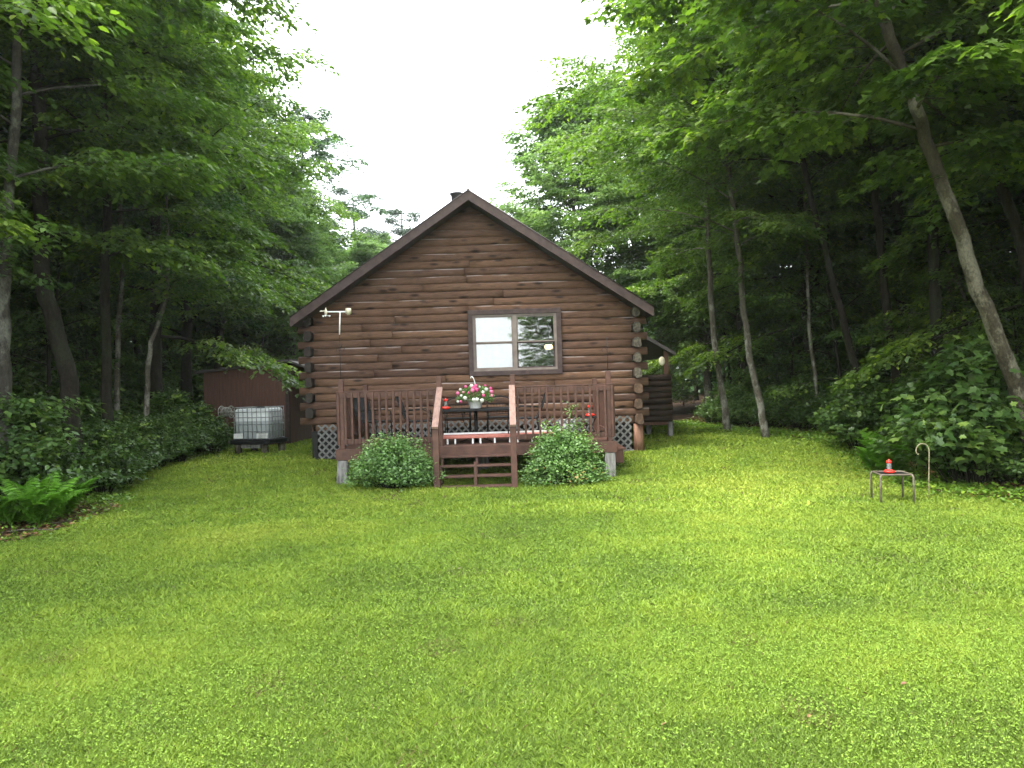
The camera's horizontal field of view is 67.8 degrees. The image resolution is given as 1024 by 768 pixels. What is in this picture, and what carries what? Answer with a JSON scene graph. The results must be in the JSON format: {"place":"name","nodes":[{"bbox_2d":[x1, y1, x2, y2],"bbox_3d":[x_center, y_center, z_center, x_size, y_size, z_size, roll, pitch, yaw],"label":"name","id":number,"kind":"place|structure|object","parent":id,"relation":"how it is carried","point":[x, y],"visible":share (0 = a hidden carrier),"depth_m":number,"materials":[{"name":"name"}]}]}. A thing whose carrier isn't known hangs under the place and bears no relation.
{"place":"outdoors","nodes":[
{"label":"outdoors","id":0,"kind":"place"},
{"bbox_2d":[216,0,786,273],"label":"sky","id":1,"kind":"structure","parent":0,"point":[426,90],"materials":[{"name":"white"}]},
{"bbox_2d":[0,384,1023,767],"bbox_3d":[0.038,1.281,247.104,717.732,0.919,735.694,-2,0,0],"label":"ground","id":2,"kind":"structure","parent":0,"point":[682,410],"depth_m":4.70,"materials":[{"name":"plant"}]},
{"bbox_2d":[0,475,57,526],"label":"fern","id":3,"kind":"object","parent":2,"relation":"on","point":[9,513],"visible":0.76,"depth_m":9.51,"materials":[{"name":"green plant"}]},
{"bbox_2d":[0,470,91,524],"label":"fern","id":4,"kind":"object","parent":2,"relation":"on","point":[47,508],"visible":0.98,"depth_m":9.62,"materials":[{"name":"green plant"}]},
{"bbox_2d":[0,148,105,426],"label":"understory sapling","id":5,"kind":"object","parent":2,"relation":"on","point":[34,279],"visible":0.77,"depth_m":10.48,"materials":[{"name":"green plant"}]},
{"bbox_2d":[0,391,113,490],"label":"wild shrub","id":6,"kind":"object","parent":2,"relation":"on","point":[27,458],"visible":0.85,"depth_m":10.62,"materials":[{"name":"green plant"}]},
{"bbox_2d":[0,1,113,256],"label":"dark tree","id":7,"kind":"object","parent":2,"relation":"on","point":[93,214],"visible":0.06,"depth_m":16.52,"materials":[{"name":"green plant"}]},
{"bbox_2d":[21,378,101,425],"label":"wild shrub","id":8,"kind":"object","parent":2,"relation":"on","point":[42,387],"visible":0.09,"depth_m":16.03,"materials":[{"name":"green plant"}]},
{"bbox_2d":[0,0,133,262],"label":"maple tree","id":9,"kind":"object","parent":2,"relation":"on","point":[10,226],"visible":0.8,"depth_m":8.71,"materials":[{"name":"green plant"}]},
{"bbox_2d":[33,472,100,515],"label":"fern","id":10,"kind":"object","parent":2,"relation":"on","point":[72,504],"visible":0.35,"depth_m":10.40,"materials":[{"name":"green plant"}]},
{"bbox_2d":[28,370,130,434],"bbox_3d":[-9.803,0.651,16.876,2.674,2.160,2.678,-2,0,0],"label":"wild shrub","id":11,"kind":"object","parent":2,"relation":"on","point":[85,386],"visible":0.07,"depth_m":17.00,"materials":[{"name":"green plant"}]},
{"bbox_2d":[54,359,142,419],"bbox_3d":[-10.566,0.557,18.822,3.102,2.368,3.205,-2,0,-13],"label":"wild shrub","id":12,"kind":"object","parent":2,"relation":"on","point":[95,375],"visible":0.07,"depth_m":18.85,"materials":[{"name":"green plant"}]},
{"bbox_2d":[10,219,189,429],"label":"understory sapling","id":13,"kind":"object","parent":2,"relation":"on","point":[90,289],"visible":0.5,"depth_m":16.07,"materials":[{"name":"green plant"}]},
{"bbox_2d":[11,130,193,363],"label":"dark tree","id":14,"kind":"object","parent":2,"relation":"on","point":[60,288],"visible":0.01,"depth_m":24.24,"materials":[{"name":"green plant"}]},
{"bbox_2d":[0,13,207,272],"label":"dark tree","id":15,"kind":"object","parent":2,"relation":"on","point":[90,219],"visible":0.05,"depth_m":17.80,"materials":[{"name":"green plant"}]},
{"bbox_2d":[76,418,150,494],"bbox_3d":[-7.126,1.285,12.982,1.884,1.395,1.824,-2,0,20],"label":"wild shrub","id":16,"kind":"object","parent":2,"relation":"on","point":[113,463],"visible":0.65,"depth_m":12.92,"materials":[{"name":"green plant"}]},
{"bbox_2d":[0,0,260,487],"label":"birch tree","id":17,"kind":"object","parent":2,"relation":"on","point":[12,145],"visible":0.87,"depth_m":11.47,"materials":[{"name":"green plant"}]},
{"bbox_2d":[0,0,265,497],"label":"maple tree","id":18,"kind":"object","parent":2,"relation":"on","point":[43,135],"visible":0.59,"depth_m":12.52,"materials":[{"name":"green plant"}]},
{"bbox_2d":[96,420,171,486],"bbox_3d":[-7.416,1.312,14.295,1.710,1.308,1.766,-2,0,21],"label":"wild shrub","id":19,"kind":"object","parent":2,"relation":"on","point":[141,451],"visible":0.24,"depth_m":14.29,"materials":[{"name":"green plant"}]},
{"bbox_2d":[19,0,265,418],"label":"beech tree","id":20,"kind":"object","parent":2,"relation":"on","point":[117,354],"visible":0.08,"depth_m":17.46,"materials":[{"name":"green plant"}]},
{"bbox_2d":[112,367,175,411],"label":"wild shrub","id":21,"kind":"object","parent":2,"relation":"on","point":[139,386],"visible":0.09,"depth_m":20.48,"materials":[{"name":"green plant"}]},
{"bbox_2d":[117,416,180,474],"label":"wild shrub","id":22,"kind":"object","parent":2,"relation":"on","point":[142,430],"visible":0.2,"depth_m":15.32,"materials":[{"name":"green plant"}]},
{"bbox_2d":[0,0,319,474],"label":"maple tree","id":23,"kind":"object","parent":2,"relation":"on","point":[223,223],"visible":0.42,"depth_m":14.48,"materials":[{"name":"green plant"}]},
{"bbox_2d":[84,300,236,388],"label":"understory sapling","id":24,"kind":"object","parent":2,"relation":"on","point":[193,360],"visible":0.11,"depth_m":27.23,"materials":[{"name":"green plant"}]},
{"bbox_2d":[50,111,271,375],"bbox_3d":[-11.121,-3.549,23.782,7.417,10.470,6.029,-2,0,-6],"label":"dark tree","id":25,"kind":"object","parent":2,"relation":"on","point":[254,325],"visible":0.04,"depth_m":23.69,"materials":[{"name":"green plant"}]},
{"bbox_2d":[133,413,193,469],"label":"wild shrub","id":26,"kind":"object","parent":2,"relation":"on","point":[162,424],"visible":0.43,"depth_m":15.86,"materials":[{"name":"green plant"}]},
{"bbox_2d":[120,387,221,443],"bbox_3d":[-7.907,0.933,17.514,2.280,1.744,2.355,-2,0,-1],"label":"wild shrub","id":27,"kind":"object","parent":2,"relation":"on","point":[173,398],"visible":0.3,"depth_m":17.44,"materials":[{"name":"green plant"}]},
{"bbox_2d":[12,0,339,408],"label":"maple tree","id":28,"kind":"object","parent":2,"relation":"on","point":[156,291],"visible":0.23,"depth_m":18.09,"materials":[{"name":"green plant"}]},
{"bbox_2d":[89,158,265,434],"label":"sapling","id":29,"kind":"object","parent":2,"relation":"on","point":[146,410],"visible":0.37,"depth_m":16.48,"materials":[{"name":"green plant"}]},
{"bbox_2d":[162,356,203,410],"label":"wild shrub","id":30,"kind":"object","parent":2,"relation":"on","point":[175,368],"visible":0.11,"depth_m":23.33,"materials":[{"name":"green plant"}]},
{"bbox_2d":[156,408,213,462],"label":"wild shrub","id":31,"kind":"object","parent":2,"relation":"on","point":[189,433],"visible":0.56,"depth_m":16.80,"materials":[{"name":"green plant"}]},
{"bbox_2d":[183,400,235,455],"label":"wild shrub","id":32,"kind":"object","parent":2,"relation":"on","point":[207,410],"visible":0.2,"depth_m":18.56,"materials":[{"name":"green plant"}]},
{"bbox_2d":[74,1,346,407],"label":"maple tree","id":33,"kind":"object","parent":2,"relation":"on","point":[291,138],"visible":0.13,"depth_m":22.37,"materials":[{"name":"green plant"}]},
{"bbox_2d":[196,415,235,453],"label":"wild shrub","id":34,"kind":"object","parent":2,"relation":"on","point":[223,441],"visible":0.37,"depth_m":18.75,"materials":[{"name":"green plant"}]},
{"bbox_2d":[111,35,355,368],"bbox_3d":[-9.444,-5.271,26.103,7.852,13.898,8.905,-2,0,23],"label":"maple tree","id":35,"kind":"object","parent":2,"relation":"on","point":[307,208],"visible":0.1,"depth_m":26.79,"materials":[{"name":"green plant"}]},
{"bbox_2d":[200,267,299,365],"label":"understory sapling","id":36,"kind":"object","parent":2,"relation":"on","point":[259,335],"visible":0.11,"depth_m":27.66,"materials":[{"name":"green plant"}]},
{"bbox_2d":[194,359,314,444],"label":"shed","id":37,"kind":"structure","parent":2,"relation":"on","point":[234,386],"depth_m":21.00,"materials":[{"name":"brown wood"}]},
{"bbox_2d":[234,442,284,453],"bbox_3d":[-6.178,1.646,18.690,0.954,0.443,0.860,-2,0,14],"label":"tank stand","id":38,"kind":"object","parent":2,"relation":"on","point":[263,447],"visible":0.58,"depth_m":18.37,"materials":[{"name":"brown wood"}]},
{"bbox_2d":[230,406,288,444],"bbox_3d":[-6.191,0.994,18.673,1.050,0.900,0.900,-2,0,14],"label":"water tank","id":39,"kind":"object","parent":38,"relation":"on","point":[259,424],"visible":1,"depth_m":18.32,"materials":[{"name":"plastic"}]},
{"bbox_2d":[196,171,342,353],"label":"birch tree","id":40,"kind":"object","parent":2,"relation":"on","point":[313,190],"visible":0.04,"depth_m":32.70,"materials":[{"name":"green plant"}]},
{"bbox_2d":[178,93,373,355],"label":"maple tree","id":41,"kind":"object","parent":2,"relation":"on","point":[358,235],"visible":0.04,"depth_m":31.27,"materials":[{"name":"green plant"}]},
{"bbox_2d":[228,207,358,359],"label":"birch tree","id":42,"kind":"object","parent":2,"relation":"on","point":[313,251],"visible":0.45,"depth_m":28.72,"materials":[{"name":"green plant"}]},
{"bbox_2d":[231,199,355,358],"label":"birch tree","id":43,"kind":"object","parent":2,"relation":"on","point":[341,258],"visible":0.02,"depth_m":30.75,"materials":[{"name":"green plant"}]},
{"bbox_2d":[277,223,351,338],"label":"birch tree","id":44,"kind":"object","parent":2,"relation":"on","point":[328,230],"visible":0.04,"depth_m":33.66,"materials":[{"name":"green plant"}]},
{"bbox_2d":[263,106,388,261],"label":"dark tree","id":45,"kind":"object","parent":2,"relation":"on","point":[322,145],"visible":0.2,"depth_m":39.65,"materials":[{"name":"green plant"}]},
{"bbox_2d":[323,184,390,261],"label":"pine tree","id":46,"kind":"object","parent":2,"relation":"on","point":[343,191],"visible":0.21,"depth_m":45.71,"materials":[{"name":"green plant"}]},
{"bbox_2d":[329,239,386,282],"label":"birch tree","id":47,"kind":"object","parent":2,"relation":"on","point":[363,253],"visible":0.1,"depth_m":32.82,"materials":[{"name":"green plant"}]},
{"bbox_2d":[342,429,450,490],"bbox_3d":[-1.952,1.267,12.772,1.839,1.042,1.468,-2,0,0],"label":"spirea bush","id":48,"kind":"object","parent":2,"relation":"on","point":[387,463],"visible":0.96,"depth_m":12.53,"materials":[{"name":"green plant"}]},
{"bbox_2d":[370,206,428,241],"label":"pine tree","id":49,"kind":"object","parent":2,"relation":"on","point":[396,213],"visible":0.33,"depth_m":45.86,"materials":[{"name":"green plant"}]},
{"bbox_2d":[336,371,616,488],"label":"wooden deck","id":50,"kind":"structure","parent":2,"relation":"on","point":[349,425],"depth_m":13.46,"materials":[{"name":"brown wood"}]},
{"bbox_2d":[353,398,391,438],"bbox_3d":[-2.757,0.682,14.940,0.652,0.933,0.505,-2,0,28],"label":"patio chair","id":51,"kind":"object","parent":50,"relation":"on","point":[362,408],"visible":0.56,"depth_m":14.99,"materials":[{"name":"black metal"}]},
{"bbox_2d":[442,407,508,442],"bbox_3d":[-0.677,0.771,14.350,1.440,0.631,0.840,-2,0,0],"label":"patio table","id":52,"kind":"object","parent":50,"relation":"on","point":[465,410],"visible":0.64,"depth_m":14.06,"materials":[{"name":"black metal"}]},
{"bbox_2d":[456,376,494,408],"bbox_3d":[-0.691,0.152,14.193,0.763,0.608,0.676,-2,0,0],"label":"flower basket","id":53,"kind":"object","parent":52,"relation":"on","point":[482,393],"visible":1,"depth_m":14.06,"materials":[{"name":"white paint"}]},
{"bbox_2d":[443,430,553,443],"bbox_3d":[-0.171,0.978,14.045,2.200,0.185,0.370,-2,0,0],"label":"bench","id":54,"kind":"object","parent":50,"relation":"on","point":[472,435],"visible":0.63,"depth_m":13.88,"materials":[{"name":"red paint"}]},
{"bbox_2d":[290,188,675,459],"bbox_3d":[-0.223,-1.585,20.527,8.611,6.283,10.147,-2,0,0],"label":"log cabin","id":55,"kind":"object","parent":2,"relation":"on","point":[457,291],"visible":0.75,"depth_m":15.97,"materials":[{"name":"brown wood logs"},{"name":"brown metal"}]},
{"bbox_2d":[467,308,562,375],"bbox_3d":[0.064,-0.877,16.009,1.950,1.380,0.188,-2,0,0],"label":"window","id":56,"kind":"structure","parent":55,"relation":"in","point":[493,341],"depth_m":15.97,"materials":[{"name":"clear glass"}]},
{"bbox_2d":[0,418,1023,540],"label":"ground cover","id":57,"kind":"object","parent":2,"relation":"on","point":[920,481],"visible":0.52,"depth_m":11.94,"materials":[{"name":"green plant"}]},
{"bbox_2d":[0,416,1023,724],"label":"leaf litter","id":58,"kind":"object","parent":2,"relation":"on","point":[98,510],"visible":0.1,"depth_m":10.32,"materials":[{"name":"brown plant"}]},
{"bbox_2d":[787,382,833,430],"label":"wild shrub","id":59,"kind":"object","parent":58,"relation":"on","point":[805,410],"visible":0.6,"depth_m":18.50,"materials":[{"name":"green plant"}]},
{"bbox_2d":[13,197,1023,395],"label":"wood","id":60,"kind":"object","parent":2,"relation":"on","point":[689,389],"depth_m":50.59,"materials":[{"name":"green plant"}]},
{"bbox_2d":[518,401,615,486],"bbox_3d":[0.867,1.000,12.899,1.726,1.425,1.370,-2,0,0],"label":"spirea bush","id":61,"kind":"object","parent":2,"relation":"on","point":[562,457],"visible":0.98,"depth_m":12.70,"materials":[{"name":"green plant"}]},
{"bbox_2d":[482,87,686,336],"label":"birch tree","id":62,"kind":"object","parent":2,"relation":"on","point":[548,183],"visible":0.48,"depth_m":28.03,"materials":[{"name":"green plant"}]},
{"bbox_2d":[539,73,735,373],"bbox_3d":[5.008,-5.523,31.025,8.662,13.612,8.623,-2,0,33],"label":"birch tree","id":63,"kind":"object","parent":2,"relation":"on","point":[660,336],"visible":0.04,"depth_m":29.50,"materials":[{"name":"green plant"}]},
{"bbox_2d":[554,0,810,430],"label":"birch tree","id":64,"kind":"object","parent":2,"relation":"on","point":[726,238],"visible":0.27,"depth_m":20.42,"materials":[{"name":"green plant"}]},
{"bbox_2d":[535,0,832,436],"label":"birch tree","id":65,"kind":"object","parent":2,"relation":"on","point":[763,217],"visible":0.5,"depth_m":17.93,"materials":[{"name":"green plant"}]},
{"bbox_2d":[597,94,815,407],"bbox_3d":[7.019,-5.049,27.989,7.860,12.352,7.825,-2,0,-25],"label":"birch tree","id":66,"kind":"object","parent":2,"relation":"on","point":[691,334],"visible":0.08,"depth_m":27.46,"materials":[{"name":"green plant"}]},
{"bbox_2d":[608,55,814,382],"bbox_3d":[6.613,-5.156,25.363,7.173,12.695,8.134,-2,0,23],"label":"maple tree","id":67,"kind":"object","parent":2,"relation":"on","point":[688,278],"visible":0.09,"depth_m":24.87,"materials":[{"name":"green plant"}]},
{"bbox_2d":[512,0,920,386],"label":"maple tree","id":68,"kind":"object","parent":2,"relation":"on","point":[831,162],"visible":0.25,"depth_m":16.45,"materials":[{"name":"green plant"}]},
{"bbox_2d":[647,259,793,394],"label":"understory sapling","id":69,"kind":"object","parent":2,"relation":"on","point":[685,385],"visible":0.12,"depth_m":28.65,"materials":[{"name":"green plant"}]},
{"bbox_2d":[661,319,780,403],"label":"understory sapling","id":70,"kind":"object","parent":2,"relation":"on","point":[695,392],"visible":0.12,"depth_m":31.20,"materials":[{"name":"green plant"}]},
{"bbox_2d":[729,391,757,425],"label":"wild shrub","id":71,"kind":"object","parent":2,"relation":"on","point":[740,416],"visible":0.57,"depth_m":21.41,"materials":[{"name":"green plant"}]},
{"bbox_2d":[725,373,778,400],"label":"wild shrub","id":72,"kind":"object","parent":2,"relation":"on","point":[744,387],"visible":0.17,"depth_m":23.70,"materials":[{"name":"green plant"}]},
{"bbox_2d":[619,65,897,384],"bbox_3d":[7.176,-5.160,20.738,7.173,12.695,8.134,-2,0,-17],"label":"maple tree","id":73,"kind":"object","parent":2,"relation":"on","point":[701,299],"visible":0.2,"depth_m":20.67,"materials":[{"name":"green plant"}]},
{"bbox_2d":[747,384,789,428],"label":"wild shrub","id":74,"kind":"object","parent":2,"relation":"on","point":[772,421],"visible":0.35,"depth_m":19.99,"materials":[{"name":"green plant"}]},
{"bbox_2d":[718,308,818,382],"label":"understory sapling","id":75,"kind":"object","parent":2,"relation":"on","point":[785,360],"visible":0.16,"depth_m":26.97,"materials":[{"name":"green plant"}]},
{"bbox_2d":[674,115,890,427],"bbox_3d":[6.974,-3.218,18.820,4.710,8.817,5.489,-2,0,34],"label":"sapling","id":76,"kind":"object","parent":2,"relation":"on","point":[871,250],"visible":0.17,"depth_m":18.56,"materials":[{"name":"green plant"}]},
{"bbox_2d":[706,228,876,382],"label":"understory sapling","id":77,"kind":"object","parent":2,"relation":"on","point":[741,370],"visible":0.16,"depth_m":23.00,"materials":[{"name":"green plant"}]},
{"bbox_2d":[766,374,830,429],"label":"wild shrub","id":78,"kind":"object","parent":2,"relation":"on","point":[782,410],"visible":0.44,"depth_m":18.99,"materials":[{"name":"green plant"}]},
{"bbox_2d":[707,223,895,389],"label":"understory sapling","id":79,"kind":"object","parent":2,"relation":"on","point":[774,321],"visible":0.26,"depth_m":22.03,"materials":[{"name":"green plant"}]},
{"bbox_2d":[582,0,1023,449],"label":"maple tree","id":80,"kind":"object","parent":2,"relation":"on","point":[990,62],"visible":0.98,"depth_m":10.52,"materials":[{"name":"green plant"}]},
{"bbox_2d":[737,278,882,382],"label":"understory sapling","id":81,"kind":"object","parent":2,"relation":"on","point":[782,345],"visible":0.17,"depth_m":24.01,"materials":[{"name":"green plant"}]},
{"bbox_2d":[775,354,849,394],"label":"wild shrub","id":82,"kind":"object","parent":2,"relation":"on","point":[821,369],"visible":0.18,"depth_m":20.34,"materials":[{"name":"green plant"}]},
{"bbox_2d":[607,0,1023,385],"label":"maple tree","id":83,"kind":"object","parent":2,"relation":"on","point":[935,299],"visible":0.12,"depth_m":14.48,"materials":[{"name":"green plant"}]},
{"bbox_2d":[624,17,1021,387],"bbox_3d":[6.155,-6.024,15.574,7.789,14.538,8.714,-2,0,0],"label":"maple tree","id":84,"kind":"object","parent":2,"relation":"on","point":[886,307],"visible":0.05,"depth_m":15.95,"materials":[{"name":"green plant"}]},
{"bbox_2d":[740,205,924,406],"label":"understory sapling","id":85,"kind":"object","parent":2,"relation":"on","point":[776,391],"visible":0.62,"depth_m":18.43,"materials":[{"name":"green plant"}]},
{"bbox_2d":[819,326,877,383],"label":"understory sapling","id":86,"kind":"object","parent":2,"relation":"on","point":[855,347],"visible":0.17,"depth_m":20.24,"materials":[{"name":"green plant"}]},
{"bbox_2d":[807,376,898,449],"bbox_3d":[6.981,0.559,15.231,1.987,1.652,1.990,-2,0,-20],"label":"wild shrub","id":87,"kind":"object","parent":2,"relation":"on","point":[858,412],"visible":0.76,"depth_m":14.98,"materials":[{"name":"green plant"}]},
{"bbox_2d":[689,0,1022,363],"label":"dark tree","id":88,"kind":"object","parent":2,"relation":"on","point":[896,208],"visible":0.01,"depth_m":19.28,"materials":[{"name":"green plant"}]},
{"bbox_2d":[691,0,1023,295],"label":"maple tree","id":89,"kind":"object","parent":2,"relation":"on","point":[1004,196],"visible":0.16,"depth_m":13.28,"materials":[{"name":"green plant"}]},
{"bbox_2d":[753,119,999,314],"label":"dark tree","id":90,"kind":"object","parent":2,"relation":"on","point":[890,230],"visible":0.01,"depth_m":22.86,"materials":[{"name":"green plant"}]},
{"bbox_2d":[854,430,921,469],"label":"fern","id":91,"kind":"object","parent":2,"relation":"on","point":[895,464],"visible":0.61,"depth_m":12.47,"materials":[{"name":"green plant"}]},
{"bbox_2d":[870,470,914,501],"bbox_3d":[4.939,1.347,9.900,0.420,0.402,0.421,-2,0,9],"label":"lawn table","id":92,"kind":"object","parent":2,"relation":"on","point":[896,473],"visible":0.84,"depth_m":9.80,"materials":[{"name":"black metal"}]},
{"bbox_2d":[763,12,1023,328],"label":"dark tree","id":93,"kind":"object","parent":2,"relation":"on","point":[865,226],"visible":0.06,"depth_m":18.45,"materials":[{"name":"green plant"}]},
{"bbox_2d":[868,377,924,441],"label":"wild shrub","id":94,"kind":"object","parent":2,"relation":"on","point":[883,424],"visible":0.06,"depth_m":14.39,"materials":[{"name":"green plant"}]},
{"bbox_2d":[775,19,1023,392],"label":"maple tree","id":95,"kind":"object","parent":2,"relation":"on","point":[903,250],"visible":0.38,"depth_m":14.12,"materials":[{"name":"green plant"}]},
{"bbox_2d":[836,0,1023,206],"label":"maple tree","id":96,"kind":"object","parent":2,"relation":"on","point":[898,171],"visible":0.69,"depth_m":11.19,"materials":[{"name":"green plant"}]},
{"bbox_2d":[851,214,1023,391],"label":"understory sapling","id":97,"kind":"object","parent":2,"relation":"on","point":[960,305],"visible":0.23,"depth_m":15.67,"materials":[{"name":"green plant"}]},
{"bbox_2d":[852,3,1023,211],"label":"dark tree","id":98,"kind":"object","parent":2,"relation":"on","point":[956,86],"visible":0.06,"depth_m":13.45,"materials":[{"name":"green plant"}]},
{"bbox_2d":[859,213,1023,384],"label":"understory sapling","id":99,"kind":"object","parent":2,"relation":"on","point":[940,276],"visible":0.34,"depth_m":14.79,"materials":[{"name":"green plant"}]},
{"bbox_2d":[860,329,1023,486],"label":"wild shrub","id":100,"kind":"object","parent":2,"relation":"on","point":[957,404],"visible":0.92,"depth_m":10.55,"materials":[{"name":"green plant"}]},
{"bbox_2d":[865,199,1023,368],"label":"understory sapling","id":101,"kind":"object","parent":2,"relation":"on","point":[966,210],"visible":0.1,"depth_m":17.20,"materials":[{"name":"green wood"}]},
{"bbox_2d":[943,283,1023,381],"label":"understory sapling","id":102,"kind":"object","parent":2,"relation":"on","point":[998,289],"visible":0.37,"depth_m":14.05,"materials":[{"name":"green plant"}]},
{"bbox_2d":[964,437,1023,486],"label":"wild shrub","id":103,"kind":"object","parent":2,"relation":"on","point":[1012,469],"visible":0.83,"depth_m":10.22,"materials":[{"name":"green plant"}]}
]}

